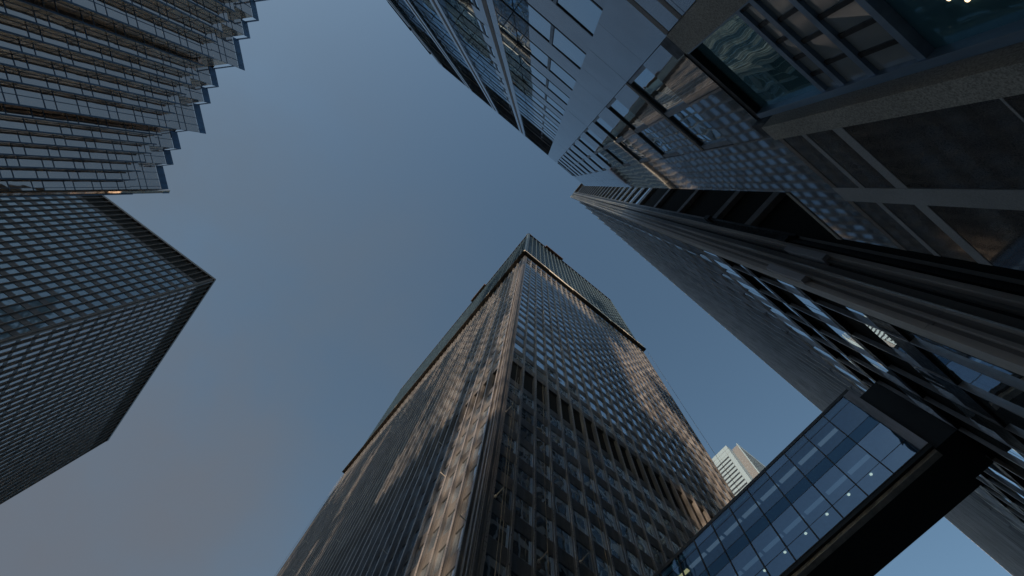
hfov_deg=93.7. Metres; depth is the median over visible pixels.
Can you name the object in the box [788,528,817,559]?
window
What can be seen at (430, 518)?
window
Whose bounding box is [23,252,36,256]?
window
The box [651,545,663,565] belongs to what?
window
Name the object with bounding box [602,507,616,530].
window
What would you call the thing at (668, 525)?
window
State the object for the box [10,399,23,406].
window
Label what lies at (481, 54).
window
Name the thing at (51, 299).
window
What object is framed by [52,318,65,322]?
window
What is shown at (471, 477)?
window
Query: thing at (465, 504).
window
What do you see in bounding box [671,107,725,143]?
window
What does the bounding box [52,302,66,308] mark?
window
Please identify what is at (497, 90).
window
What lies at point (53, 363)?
window
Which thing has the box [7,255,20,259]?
window
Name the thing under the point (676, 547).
window
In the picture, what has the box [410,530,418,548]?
window
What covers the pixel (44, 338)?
window
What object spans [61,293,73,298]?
window
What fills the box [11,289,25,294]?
window
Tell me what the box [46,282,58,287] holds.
window
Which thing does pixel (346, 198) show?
sky
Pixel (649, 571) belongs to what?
window
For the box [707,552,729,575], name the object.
window
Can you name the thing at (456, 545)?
window
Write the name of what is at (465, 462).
window
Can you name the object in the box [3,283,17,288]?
window
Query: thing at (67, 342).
window
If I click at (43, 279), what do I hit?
window
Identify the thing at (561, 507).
window
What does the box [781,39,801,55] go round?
window
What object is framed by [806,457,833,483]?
window
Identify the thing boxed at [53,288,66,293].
window
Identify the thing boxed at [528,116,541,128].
window
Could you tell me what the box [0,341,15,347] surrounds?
window
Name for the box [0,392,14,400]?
window
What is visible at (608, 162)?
window
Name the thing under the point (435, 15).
window
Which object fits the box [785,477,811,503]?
window
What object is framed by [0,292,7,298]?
window
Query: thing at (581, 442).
window
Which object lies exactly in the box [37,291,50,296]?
window
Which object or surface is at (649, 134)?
window
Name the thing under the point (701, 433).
rope
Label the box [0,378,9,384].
window
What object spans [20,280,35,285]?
window
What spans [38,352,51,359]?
window
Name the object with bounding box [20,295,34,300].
window
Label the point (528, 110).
window
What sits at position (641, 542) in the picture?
window
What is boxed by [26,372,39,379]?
window
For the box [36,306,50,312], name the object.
window
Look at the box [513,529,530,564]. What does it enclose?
window
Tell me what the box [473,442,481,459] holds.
window
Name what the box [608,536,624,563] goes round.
window
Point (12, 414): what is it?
window
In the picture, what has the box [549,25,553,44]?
window frame
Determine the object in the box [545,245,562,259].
roof rig
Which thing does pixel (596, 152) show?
window frame
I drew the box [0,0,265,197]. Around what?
sawtooth tower
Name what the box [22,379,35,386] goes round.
window
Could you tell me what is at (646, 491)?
window
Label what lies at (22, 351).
window
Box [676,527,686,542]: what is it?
window
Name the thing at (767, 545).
window
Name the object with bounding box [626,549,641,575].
window
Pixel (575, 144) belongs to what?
window
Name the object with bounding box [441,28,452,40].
window
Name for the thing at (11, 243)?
window
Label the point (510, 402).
window
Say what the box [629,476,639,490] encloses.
window
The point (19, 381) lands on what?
window
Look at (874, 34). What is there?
window
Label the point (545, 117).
window
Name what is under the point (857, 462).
window
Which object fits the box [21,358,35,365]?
window
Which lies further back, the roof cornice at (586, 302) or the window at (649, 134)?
the roof cornice at (586, 302)
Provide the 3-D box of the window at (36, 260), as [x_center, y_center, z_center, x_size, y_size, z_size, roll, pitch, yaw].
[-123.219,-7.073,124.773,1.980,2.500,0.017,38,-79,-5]
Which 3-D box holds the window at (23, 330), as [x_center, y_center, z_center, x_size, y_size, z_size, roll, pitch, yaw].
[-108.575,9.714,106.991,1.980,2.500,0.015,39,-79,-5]
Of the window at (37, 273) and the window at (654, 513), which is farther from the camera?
the window at (37, 273)
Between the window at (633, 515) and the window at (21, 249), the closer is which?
the window at (633, 515)
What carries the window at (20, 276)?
in the slab tower at (102, 297)
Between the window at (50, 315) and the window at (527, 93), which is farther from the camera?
the window at (50, 315)
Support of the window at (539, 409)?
in the office tower at (417, 490)
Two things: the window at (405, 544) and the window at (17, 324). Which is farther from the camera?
the window at (17, 324)
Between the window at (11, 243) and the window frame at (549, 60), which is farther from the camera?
the window at (11, 243)
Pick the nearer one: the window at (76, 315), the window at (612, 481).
the window at (612, 481)
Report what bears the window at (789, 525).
in the glass bridge
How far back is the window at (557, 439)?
52.03 m
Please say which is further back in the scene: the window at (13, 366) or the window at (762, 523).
the window at (13, 366)
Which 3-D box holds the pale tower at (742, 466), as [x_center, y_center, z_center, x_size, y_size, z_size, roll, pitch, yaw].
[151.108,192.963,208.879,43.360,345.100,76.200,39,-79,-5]
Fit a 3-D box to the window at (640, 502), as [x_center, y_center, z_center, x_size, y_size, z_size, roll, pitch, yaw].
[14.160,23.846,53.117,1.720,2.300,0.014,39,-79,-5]
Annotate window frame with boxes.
[547,57,550,70]
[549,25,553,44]
[578,136,616,168]
[584,128,629,165]
[593,116,649,162]
[606,95,679,157]
[628,61,730,148]
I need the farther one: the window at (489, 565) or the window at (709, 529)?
the window at (709, 529)
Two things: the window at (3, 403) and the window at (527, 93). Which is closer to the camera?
the window at (527, 93)
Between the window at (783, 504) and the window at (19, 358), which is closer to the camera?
the window at (783, 504)
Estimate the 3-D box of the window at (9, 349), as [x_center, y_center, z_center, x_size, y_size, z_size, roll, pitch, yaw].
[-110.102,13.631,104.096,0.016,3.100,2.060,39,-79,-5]
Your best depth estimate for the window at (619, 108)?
14.85 m
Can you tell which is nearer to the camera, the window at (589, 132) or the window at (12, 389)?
the window at (589, 132)
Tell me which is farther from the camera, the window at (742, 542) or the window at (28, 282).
the window at (28, 282)
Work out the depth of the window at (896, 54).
5.12 m
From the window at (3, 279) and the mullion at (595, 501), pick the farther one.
the window at (3, 279)
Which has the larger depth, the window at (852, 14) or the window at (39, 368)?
the window at (39, 368)
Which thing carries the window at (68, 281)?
in the slab tower at (102, 297)
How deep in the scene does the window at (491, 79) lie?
38.79 m
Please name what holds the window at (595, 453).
in the office tower at (417, 490)
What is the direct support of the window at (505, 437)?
in the office tower at (417, 490)
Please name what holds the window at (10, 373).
in the slab tower at (102, 297)
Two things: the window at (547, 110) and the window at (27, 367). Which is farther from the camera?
the window at (27, 367)
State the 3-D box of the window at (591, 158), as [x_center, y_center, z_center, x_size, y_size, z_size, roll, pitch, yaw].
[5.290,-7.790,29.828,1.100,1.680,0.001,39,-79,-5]
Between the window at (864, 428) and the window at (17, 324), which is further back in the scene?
the window at (17, 324)
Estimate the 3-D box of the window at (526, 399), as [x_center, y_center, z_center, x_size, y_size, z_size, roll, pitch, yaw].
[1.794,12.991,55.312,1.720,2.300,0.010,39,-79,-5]
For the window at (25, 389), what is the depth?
119.63 m
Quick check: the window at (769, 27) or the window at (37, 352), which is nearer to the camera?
the window at (769, 27)
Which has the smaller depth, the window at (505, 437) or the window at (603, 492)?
the window at (505, 437)
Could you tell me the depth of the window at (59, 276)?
125.43 m
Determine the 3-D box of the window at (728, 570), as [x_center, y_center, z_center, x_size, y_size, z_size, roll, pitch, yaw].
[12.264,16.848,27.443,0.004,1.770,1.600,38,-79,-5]
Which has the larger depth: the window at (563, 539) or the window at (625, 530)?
the window at (625, 530)
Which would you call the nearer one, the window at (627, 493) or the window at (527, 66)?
the window at (527, 66)
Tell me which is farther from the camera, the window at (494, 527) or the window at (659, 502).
the window at (659, 502)
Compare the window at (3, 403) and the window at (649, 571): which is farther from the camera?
the window at (3, 403)
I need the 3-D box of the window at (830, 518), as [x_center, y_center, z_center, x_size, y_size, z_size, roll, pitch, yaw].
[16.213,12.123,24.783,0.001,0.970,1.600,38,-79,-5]
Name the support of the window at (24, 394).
in the slab tower at (102, 297)
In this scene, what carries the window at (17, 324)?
in the slab tower at (102, 297)
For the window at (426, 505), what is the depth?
46.11 m
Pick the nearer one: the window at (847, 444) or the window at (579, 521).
the window at (847, 444)
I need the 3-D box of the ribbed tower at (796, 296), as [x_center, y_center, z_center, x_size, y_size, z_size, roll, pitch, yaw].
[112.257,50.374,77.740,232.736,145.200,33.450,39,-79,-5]
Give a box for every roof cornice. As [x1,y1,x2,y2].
[342,250,525,472]
[523,250,645,351]
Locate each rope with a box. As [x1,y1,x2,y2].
[275,474,342,574]
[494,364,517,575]
[652,359,738,489]
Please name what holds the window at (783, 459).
in the glass bridge
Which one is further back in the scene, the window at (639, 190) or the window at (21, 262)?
the window at (21, 262)
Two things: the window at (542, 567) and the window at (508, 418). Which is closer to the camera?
the window at (542, 567)
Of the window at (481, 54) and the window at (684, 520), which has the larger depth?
the window at (684, 520)
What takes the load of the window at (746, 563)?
in the glass bridge
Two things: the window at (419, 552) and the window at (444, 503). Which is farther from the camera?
the window at (444, 503)
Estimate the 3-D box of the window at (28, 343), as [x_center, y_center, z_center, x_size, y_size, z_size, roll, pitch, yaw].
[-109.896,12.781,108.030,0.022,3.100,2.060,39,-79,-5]
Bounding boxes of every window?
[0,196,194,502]
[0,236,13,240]
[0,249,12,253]
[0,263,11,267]
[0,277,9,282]
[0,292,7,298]
[0,315,15,322]
[0,333,11,338]
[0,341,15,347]
[0,347,12,354]
[0,371,13,378]
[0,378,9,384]
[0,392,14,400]
[0,399,10,405]
[0,418,11,425]
[1,299,16,304]
[2,363,18,372]
[2,411,16,419]
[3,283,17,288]
[4,386,18,393]
[5,268,18,273]
[6,356,22,364]
[6,405,19,413]
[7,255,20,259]
[7,321,23,328]
[8,242,20,245]
[8,378,23,386]
[9,304,24,310]
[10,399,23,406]
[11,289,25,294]
[11,349,26,357]
[13,274,26,279]
[13,371,27,379]
[14,260,27,265]
[14,392,27,399]
[15,341,30,349]
[16,247,29,251]
[16,327,30,333]
[17,364,31,372]
[18,310,33,317]
[18,386,31,393]
[19,335,34,342]
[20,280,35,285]
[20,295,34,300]
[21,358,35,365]
[22,266,36,270]
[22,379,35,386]
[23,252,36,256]
[25,350,39,358]
[26,316,41,323]
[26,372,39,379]
[28,285,42,290]
[28,300,42,306]
[29,343,44,351]
[30,271,43,276]
[30,366,43,373]
[31,258,44,262]
[34,336,48,343]
[34,358,48,366]
[35,322,48,327]
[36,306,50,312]
[37,277,51,281]
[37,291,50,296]
[38,263,51,267]
[38,330,51,336]
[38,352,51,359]
[42,345,56,352]
[44,312,58,318]
[45,297,58,302]
[46,268,58,273]
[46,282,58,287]
[46,360,59,367]
[47,338,60,345]
[51,331,64,338]
[51,353,63,360]
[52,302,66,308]
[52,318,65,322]
[53,274,66,278]
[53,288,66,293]
[55,325,68,331]
[55,346,67,353]
[59,339,72,346]
[61,279,73,284]
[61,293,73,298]
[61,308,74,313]
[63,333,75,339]
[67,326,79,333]
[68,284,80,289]
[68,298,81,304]
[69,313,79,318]
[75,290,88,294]
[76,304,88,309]
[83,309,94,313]
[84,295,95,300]
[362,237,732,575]
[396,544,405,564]
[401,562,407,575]
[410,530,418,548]
[413,544,423,568]
[421,502,428,518]
[421,564,428,575]
[424,514,432,533]
[428,7,441,22]
[428,528,438,551]
[433,487,441,504]
[433,546,445,574]
[438,499,446,517]
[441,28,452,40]
[444,510,454,534]
[446,473,454,490]
[451,526,463,555]
[452,482,461,502]
[455,1,482,31]
[460,458,467,474]
[461,493,470,515]
[467,28,489,52]
[467,465,476,485]
[469,0,1023,174]
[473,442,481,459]
[476,48,495,68]
[483,63,500,81]
[483,553,504,575]
[488,513,508,547]
[489,76,503,90]
[493,86,506,98]
[494,480,511,509]
[498,454,513,478]
[501,432,515,453]
[504,413,516,431]
[507,397,518,413]
[509,383,519,397]
[512,0,550,40]
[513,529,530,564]
[515,495,531,524]
[516,30,547,66]
[517,468,531,493]
[519,445,531,466]
[520,57,545,85]
[520,425,532,444]
[522,75,544,98]
[522,408,532,424]
[523,393,532,408]
[524,89,543,108]
[526,100,542,116]
[527,109,541,122]
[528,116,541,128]
[536,482,550,507]
[536,510,551,540]
[536,546,553,575]
[537,404,546,418]
[537,420,547,436]
[537,437,547,455]
[537,458,549,479]
[544,116,557,129]
[544,123,555,134]
[545,108,560,122]
[546,96,563,114]
[548,81,568,103]
[550,60,575,89]
[550,414,559,429]
[551,430,561,447]
[552,28,585,68]
[552,449,563,467]
[553,470,566,492]
[555,496,568,520]
[556,525,572,556]
[557,0,601,34]
[563,424,573,439]
[565,441,576,458]
[567,460,579,480]
[570,483,582,504]
[573,509,587,535]
[574,143,588,155]
[576,540,592,571]
[577,435,586,449]
[579,138,596,151]
[579,452,590,469]
[583,473,594,491]
[586,495,599,517]
[587,129,606,146]
[590,157,603,168]
[590,445,600,460]
[590,522,605,548]
[594,463,604,480]
[596,118,621,138]
[596,555,610,575]
[597,153,613,166]
[598,484,610,503]
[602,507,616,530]
[603,455,613,470]
[607,148,627,163]
[607,473,618,491]
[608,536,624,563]
[610,100,643,128]
[613,495,625,515]
[616,465,626,480]
[619,520,632,542]
[620,139,645,159]
[621,484,633,502]
[623,187,635,200]
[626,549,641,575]
[627,506,640,526]
[628,188,641,202]
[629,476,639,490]
[632,68,683,110]
[634,188,649,203]
[635,495,647,513]
[635,532,649,555]
[639,128,674,153]
[642,486,652,501]
[642,518,655,538]
[643,562,654,575]
[649,506,661,524]
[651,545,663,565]
[654,495,665,511]
[657,529,670,549]
[662,516,674,534]
[667,505,678,521]
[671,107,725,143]
[671,540,680,552]
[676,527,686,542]
[679,514,691,531]
[694,524,713,546]
[696,14,816,107]
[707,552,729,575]
[715,562,736,575]
[726,534,748,559]
[731,544,763,575]
[745,515,769,541]
[746,6,765,22]
[751,525,785,565]
[756,568,768,575]
[760,0,794,16]
[764,22,783,38]
[765,497,789,522]
[766,454,788,476]
[766,548,794,575]
[771,506,807,545]
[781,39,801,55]
[783,11,818,38]
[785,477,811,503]
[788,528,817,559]
[792,486,830,525]
[799,56,818,71]
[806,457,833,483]
[807,34,842,59]
[810,507,842,538]
[813,465,854,504]
[816,73,836,86]
[823,1,871,32]
[827,437,855,462]
[830,57,866,80]
[833,485,866,516]
[836,444,878,482]
[845,22,892,51]
[849,416,878,442]
[857,463,892,494]
[858,423,903,460]
[864,43,914,70]
[881,440,918,471]
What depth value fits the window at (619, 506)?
49.07 m
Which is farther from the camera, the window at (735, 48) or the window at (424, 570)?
the window at (424, 570)
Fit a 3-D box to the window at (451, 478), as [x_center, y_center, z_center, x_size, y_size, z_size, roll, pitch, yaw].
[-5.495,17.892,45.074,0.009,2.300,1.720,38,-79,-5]
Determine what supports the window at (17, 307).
in the slab tower at (102, 297)
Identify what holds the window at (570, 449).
in the office tower at (417, 490)
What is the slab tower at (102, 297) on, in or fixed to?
on the ground
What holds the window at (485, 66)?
in the granite building
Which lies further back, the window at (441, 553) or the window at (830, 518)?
the window at (441, 553)
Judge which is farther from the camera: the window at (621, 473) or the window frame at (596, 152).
the window at (621, 473)
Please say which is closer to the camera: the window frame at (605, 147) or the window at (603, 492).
the window frame at (605, 147)
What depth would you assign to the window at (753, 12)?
6.12 m
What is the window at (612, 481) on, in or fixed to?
in the office tower at (417, 490)
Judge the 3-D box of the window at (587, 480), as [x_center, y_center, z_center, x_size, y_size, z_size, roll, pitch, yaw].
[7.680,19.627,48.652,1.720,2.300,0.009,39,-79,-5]
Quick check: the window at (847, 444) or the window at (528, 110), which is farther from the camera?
the window at (528, 110)
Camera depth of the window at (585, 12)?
12.48 m
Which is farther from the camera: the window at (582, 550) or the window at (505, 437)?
the window at (505, 437)
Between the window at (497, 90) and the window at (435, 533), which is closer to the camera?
the window at (435, 533)
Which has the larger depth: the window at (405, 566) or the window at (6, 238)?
the window at (6, 238)
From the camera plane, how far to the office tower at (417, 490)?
62.19 m
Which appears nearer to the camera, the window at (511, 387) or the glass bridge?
the glass bridge
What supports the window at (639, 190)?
in the ribbed tower at (796, 296)
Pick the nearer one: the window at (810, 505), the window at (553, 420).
the window at (810, 505)
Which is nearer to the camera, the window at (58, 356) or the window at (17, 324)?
the window at (17, 324)
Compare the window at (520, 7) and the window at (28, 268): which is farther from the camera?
the window at (28, 268)
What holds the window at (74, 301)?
in the slab tower at (102, 297)
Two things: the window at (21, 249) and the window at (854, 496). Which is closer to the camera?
the window at (854, 496)
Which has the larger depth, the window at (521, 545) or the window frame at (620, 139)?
the window at (521, 545)
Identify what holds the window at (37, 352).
in the slab tower at (102, 297)
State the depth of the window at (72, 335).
120.36 m
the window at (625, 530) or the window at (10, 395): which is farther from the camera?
the window at (10, 395)
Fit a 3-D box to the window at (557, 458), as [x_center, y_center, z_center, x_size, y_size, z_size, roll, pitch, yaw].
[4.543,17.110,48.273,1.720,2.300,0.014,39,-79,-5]
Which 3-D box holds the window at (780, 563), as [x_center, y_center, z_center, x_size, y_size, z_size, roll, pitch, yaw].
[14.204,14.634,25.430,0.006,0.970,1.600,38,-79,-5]
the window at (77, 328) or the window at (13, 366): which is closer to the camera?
the window at (13, 366)
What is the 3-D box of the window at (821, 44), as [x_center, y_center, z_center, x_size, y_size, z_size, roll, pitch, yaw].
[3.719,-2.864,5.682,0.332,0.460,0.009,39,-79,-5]
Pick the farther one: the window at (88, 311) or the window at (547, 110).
the window at (88, 311)
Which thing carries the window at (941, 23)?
in the granite building
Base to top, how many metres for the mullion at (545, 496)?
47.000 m
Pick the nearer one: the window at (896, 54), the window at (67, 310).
the window at (896, 54)
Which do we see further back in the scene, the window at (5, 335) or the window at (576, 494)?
the window at (5, 335)
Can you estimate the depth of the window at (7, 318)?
106.62 m
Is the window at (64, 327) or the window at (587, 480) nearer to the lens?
the window at (587, 480)
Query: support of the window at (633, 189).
in the ribbed tower at (796, 296)
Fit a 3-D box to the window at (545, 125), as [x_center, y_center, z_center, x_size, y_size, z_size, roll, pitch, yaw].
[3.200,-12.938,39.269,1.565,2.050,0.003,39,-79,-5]
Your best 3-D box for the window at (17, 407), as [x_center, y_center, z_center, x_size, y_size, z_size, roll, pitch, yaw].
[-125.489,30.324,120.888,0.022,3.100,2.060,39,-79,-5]
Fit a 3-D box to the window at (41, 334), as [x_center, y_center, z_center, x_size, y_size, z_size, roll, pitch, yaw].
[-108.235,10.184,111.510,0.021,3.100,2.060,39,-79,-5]
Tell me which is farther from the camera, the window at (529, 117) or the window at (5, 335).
the window at (5, 335)
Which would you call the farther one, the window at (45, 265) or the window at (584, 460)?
the window at (45, 265)
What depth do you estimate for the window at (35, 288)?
117.77 m
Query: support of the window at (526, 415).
in the office tower at (417, 490)
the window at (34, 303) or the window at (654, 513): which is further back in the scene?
the window at (34, 303)
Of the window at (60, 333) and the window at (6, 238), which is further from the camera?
the window at (6, 238)
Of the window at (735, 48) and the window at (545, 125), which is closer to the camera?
the window at (735, 48)
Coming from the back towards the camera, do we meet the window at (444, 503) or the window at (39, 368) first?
the window at (39, 368)
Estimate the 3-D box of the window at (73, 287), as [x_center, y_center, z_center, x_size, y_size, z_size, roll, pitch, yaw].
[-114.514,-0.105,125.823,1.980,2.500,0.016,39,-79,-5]
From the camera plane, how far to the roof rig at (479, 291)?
224.48 m
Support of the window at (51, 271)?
in the slab tower at (102, 297)
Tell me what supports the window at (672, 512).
in the office tower at (417, 490)
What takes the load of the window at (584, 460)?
in the office tower at (417, 490)
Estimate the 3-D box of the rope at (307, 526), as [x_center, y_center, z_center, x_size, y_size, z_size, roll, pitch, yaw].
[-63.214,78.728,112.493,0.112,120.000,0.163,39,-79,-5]
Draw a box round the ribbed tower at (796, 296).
[570,183,1023,575]
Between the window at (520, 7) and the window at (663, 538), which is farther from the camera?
the window at (663, 538)
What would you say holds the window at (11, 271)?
in the slab tower at (102, 297)
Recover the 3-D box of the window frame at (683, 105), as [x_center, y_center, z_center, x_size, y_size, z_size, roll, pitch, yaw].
[3.875,-4.175,11.107,2.570,1.760,0.188,39,-79,-5]
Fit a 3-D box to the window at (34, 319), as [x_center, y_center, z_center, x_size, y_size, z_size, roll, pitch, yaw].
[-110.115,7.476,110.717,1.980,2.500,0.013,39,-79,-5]
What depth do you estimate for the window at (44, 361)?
117.84 m
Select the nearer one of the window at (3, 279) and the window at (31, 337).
the window at (31, 337)
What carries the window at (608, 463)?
in the office tower at (417, 490)
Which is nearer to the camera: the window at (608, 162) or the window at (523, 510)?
the window at (608, 162)
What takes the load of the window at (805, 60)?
in the granite building
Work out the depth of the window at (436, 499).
45.63 m
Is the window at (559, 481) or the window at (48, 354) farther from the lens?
the window at (48, 354)
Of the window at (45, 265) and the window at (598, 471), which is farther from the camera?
the window at (45, 265)
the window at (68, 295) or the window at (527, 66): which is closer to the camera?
the window at (527, 66)
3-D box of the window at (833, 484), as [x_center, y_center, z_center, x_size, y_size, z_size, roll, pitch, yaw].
[17.292,10.575,25.826,0.001,1.770,1.600,38,-79,-5]
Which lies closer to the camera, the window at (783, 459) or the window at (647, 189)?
the window at (783, 459)
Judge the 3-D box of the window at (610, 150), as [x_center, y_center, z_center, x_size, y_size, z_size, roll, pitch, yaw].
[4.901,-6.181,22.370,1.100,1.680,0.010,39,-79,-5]
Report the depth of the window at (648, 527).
49.44 m
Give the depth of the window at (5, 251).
120.51 m
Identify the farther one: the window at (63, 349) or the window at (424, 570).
the window at (63, 349)
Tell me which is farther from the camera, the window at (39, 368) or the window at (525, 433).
the window at (39, 368)
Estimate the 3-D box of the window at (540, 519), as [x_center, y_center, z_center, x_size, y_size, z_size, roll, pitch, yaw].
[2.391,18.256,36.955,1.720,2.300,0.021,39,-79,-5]
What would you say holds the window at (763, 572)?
in the glass bridge
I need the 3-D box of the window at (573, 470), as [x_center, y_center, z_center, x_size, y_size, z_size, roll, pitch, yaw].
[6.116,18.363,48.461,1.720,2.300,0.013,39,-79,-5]
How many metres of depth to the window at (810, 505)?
26.11 m
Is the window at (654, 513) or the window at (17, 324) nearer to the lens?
the window at (654, 513)
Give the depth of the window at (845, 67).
5.76 m
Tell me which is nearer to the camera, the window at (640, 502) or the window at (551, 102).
the window at (551, 102)
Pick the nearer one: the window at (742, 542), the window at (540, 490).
the window at (742, 542)
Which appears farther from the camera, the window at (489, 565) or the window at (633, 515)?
the window at (633, 515)
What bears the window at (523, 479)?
in the office tower at (417, 490)
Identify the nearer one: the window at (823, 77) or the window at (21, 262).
the window at (823, 77)
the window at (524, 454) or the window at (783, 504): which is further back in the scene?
the window at (524, 454)
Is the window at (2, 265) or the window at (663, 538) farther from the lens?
the window at (2, 265)
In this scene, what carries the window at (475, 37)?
in the granite building
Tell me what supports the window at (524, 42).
in the granite building
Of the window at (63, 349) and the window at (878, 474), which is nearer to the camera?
the window at (878, 474)
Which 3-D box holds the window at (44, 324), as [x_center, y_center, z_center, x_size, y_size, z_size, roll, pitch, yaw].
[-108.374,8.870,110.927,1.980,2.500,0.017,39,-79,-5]
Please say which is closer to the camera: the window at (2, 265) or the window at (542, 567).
the window at (542, 567)
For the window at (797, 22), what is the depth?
5.68 m
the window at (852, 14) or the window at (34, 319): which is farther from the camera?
the window at (34, 319)
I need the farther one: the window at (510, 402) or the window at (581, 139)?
the window at (510, 402)
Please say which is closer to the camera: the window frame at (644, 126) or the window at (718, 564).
the window frame at (644, 126)
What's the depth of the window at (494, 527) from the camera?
32.85 m
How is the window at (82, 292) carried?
in the slab tower at (102, 297)
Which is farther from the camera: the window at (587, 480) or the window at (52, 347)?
the window at (52, 347)
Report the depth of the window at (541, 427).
51.80 m
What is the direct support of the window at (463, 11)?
in the granite building
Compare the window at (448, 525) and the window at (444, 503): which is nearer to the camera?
the window at (448, 525)
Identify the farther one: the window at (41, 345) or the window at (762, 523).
the window at (41, 345)
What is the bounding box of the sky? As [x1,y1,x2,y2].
[0,0,1011,575]
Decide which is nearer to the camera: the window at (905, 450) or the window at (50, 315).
the window at (905, 450)
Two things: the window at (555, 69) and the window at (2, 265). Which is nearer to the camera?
the window at (555, 69)
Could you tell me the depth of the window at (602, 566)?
37.81 m
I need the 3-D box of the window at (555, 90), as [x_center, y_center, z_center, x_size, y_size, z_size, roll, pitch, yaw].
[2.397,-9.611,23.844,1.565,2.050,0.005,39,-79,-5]
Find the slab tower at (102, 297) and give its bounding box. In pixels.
[0,195,215,504]
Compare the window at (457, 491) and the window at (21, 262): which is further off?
the window at (21, 262)
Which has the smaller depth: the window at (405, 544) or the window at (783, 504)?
the window at (783, 504)
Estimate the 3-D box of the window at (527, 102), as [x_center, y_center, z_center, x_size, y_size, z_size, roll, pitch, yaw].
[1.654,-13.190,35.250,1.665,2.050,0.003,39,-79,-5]
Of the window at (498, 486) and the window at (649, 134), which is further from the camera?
the window at (498, 486)
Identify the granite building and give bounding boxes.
[387,0,1023,270]
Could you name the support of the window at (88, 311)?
in the slab tower at (102, 297)
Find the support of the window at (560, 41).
in the granite building
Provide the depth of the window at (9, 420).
122.00 m
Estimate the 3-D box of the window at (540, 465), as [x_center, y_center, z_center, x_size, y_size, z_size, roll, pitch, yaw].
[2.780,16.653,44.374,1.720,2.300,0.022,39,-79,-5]
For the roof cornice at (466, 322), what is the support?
attached to the office tower at (417, 490)
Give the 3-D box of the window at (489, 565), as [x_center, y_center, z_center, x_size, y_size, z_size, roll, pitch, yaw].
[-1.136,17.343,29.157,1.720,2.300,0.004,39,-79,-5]
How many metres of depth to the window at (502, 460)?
40.30 m
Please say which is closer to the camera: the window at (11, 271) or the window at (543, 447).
the window at (543, 447)
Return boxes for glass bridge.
[653,382,993,575]
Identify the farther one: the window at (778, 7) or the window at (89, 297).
the window at (89, 297)
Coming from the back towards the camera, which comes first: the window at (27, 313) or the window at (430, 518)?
the window at (27, 313)
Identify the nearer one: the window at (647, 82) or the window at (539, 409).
the window at (647, 82)
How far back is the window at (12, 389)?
115.10 m
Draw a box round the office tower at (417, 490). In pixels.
[276,233,734,575]
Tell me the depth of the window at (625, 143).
18.74 m
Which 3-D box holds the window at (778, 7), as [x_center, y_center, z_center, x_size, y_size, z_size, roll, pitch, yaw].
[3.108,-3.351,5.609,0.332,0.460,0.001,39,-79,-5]
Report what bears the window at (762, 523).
in the glass bridge
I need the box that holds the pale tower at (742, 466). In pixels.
[712,443,765,495]
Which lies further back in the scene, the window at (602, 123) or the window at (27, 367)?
the window at (27, 367)
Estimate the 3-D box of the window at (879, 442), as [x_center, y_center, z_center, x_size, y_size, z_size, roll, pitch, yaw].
[19.302,8.066,25.179,0.003,1.770,1.600,38,-79,-5]
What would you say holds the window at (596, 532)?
in the office tower at (417, 490)
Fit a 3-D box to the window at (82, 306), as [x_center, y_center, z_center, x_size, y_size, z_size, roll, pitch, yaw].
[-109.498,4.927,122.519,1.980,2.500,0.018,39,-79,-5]
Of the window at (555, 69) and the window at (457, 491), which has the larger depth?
the window at (457, 491)
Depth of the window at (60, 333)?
115.86 m
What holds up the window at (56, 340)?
in the slab tower at (102, 297)
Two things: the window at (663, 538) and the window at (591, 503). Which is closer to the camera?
the window at (591, 503)
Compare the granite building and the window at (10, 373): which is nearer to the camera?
the granite building
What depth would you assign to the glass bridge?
25.32 m
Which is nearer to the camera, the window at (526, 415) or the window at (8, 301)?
the window at (526, 415)
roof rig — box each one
[471,284,485,301]
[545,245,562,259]
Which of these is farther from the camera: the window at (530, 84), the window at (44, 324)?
the window at (44, 324)
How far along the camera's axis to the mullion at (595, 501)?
42.78 m
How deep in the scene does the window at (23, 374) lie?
114.32 m
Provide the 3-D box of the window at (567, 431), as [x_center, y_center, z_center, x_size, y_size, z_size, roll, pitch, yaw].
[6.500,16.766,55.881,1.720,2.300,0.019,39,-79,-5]

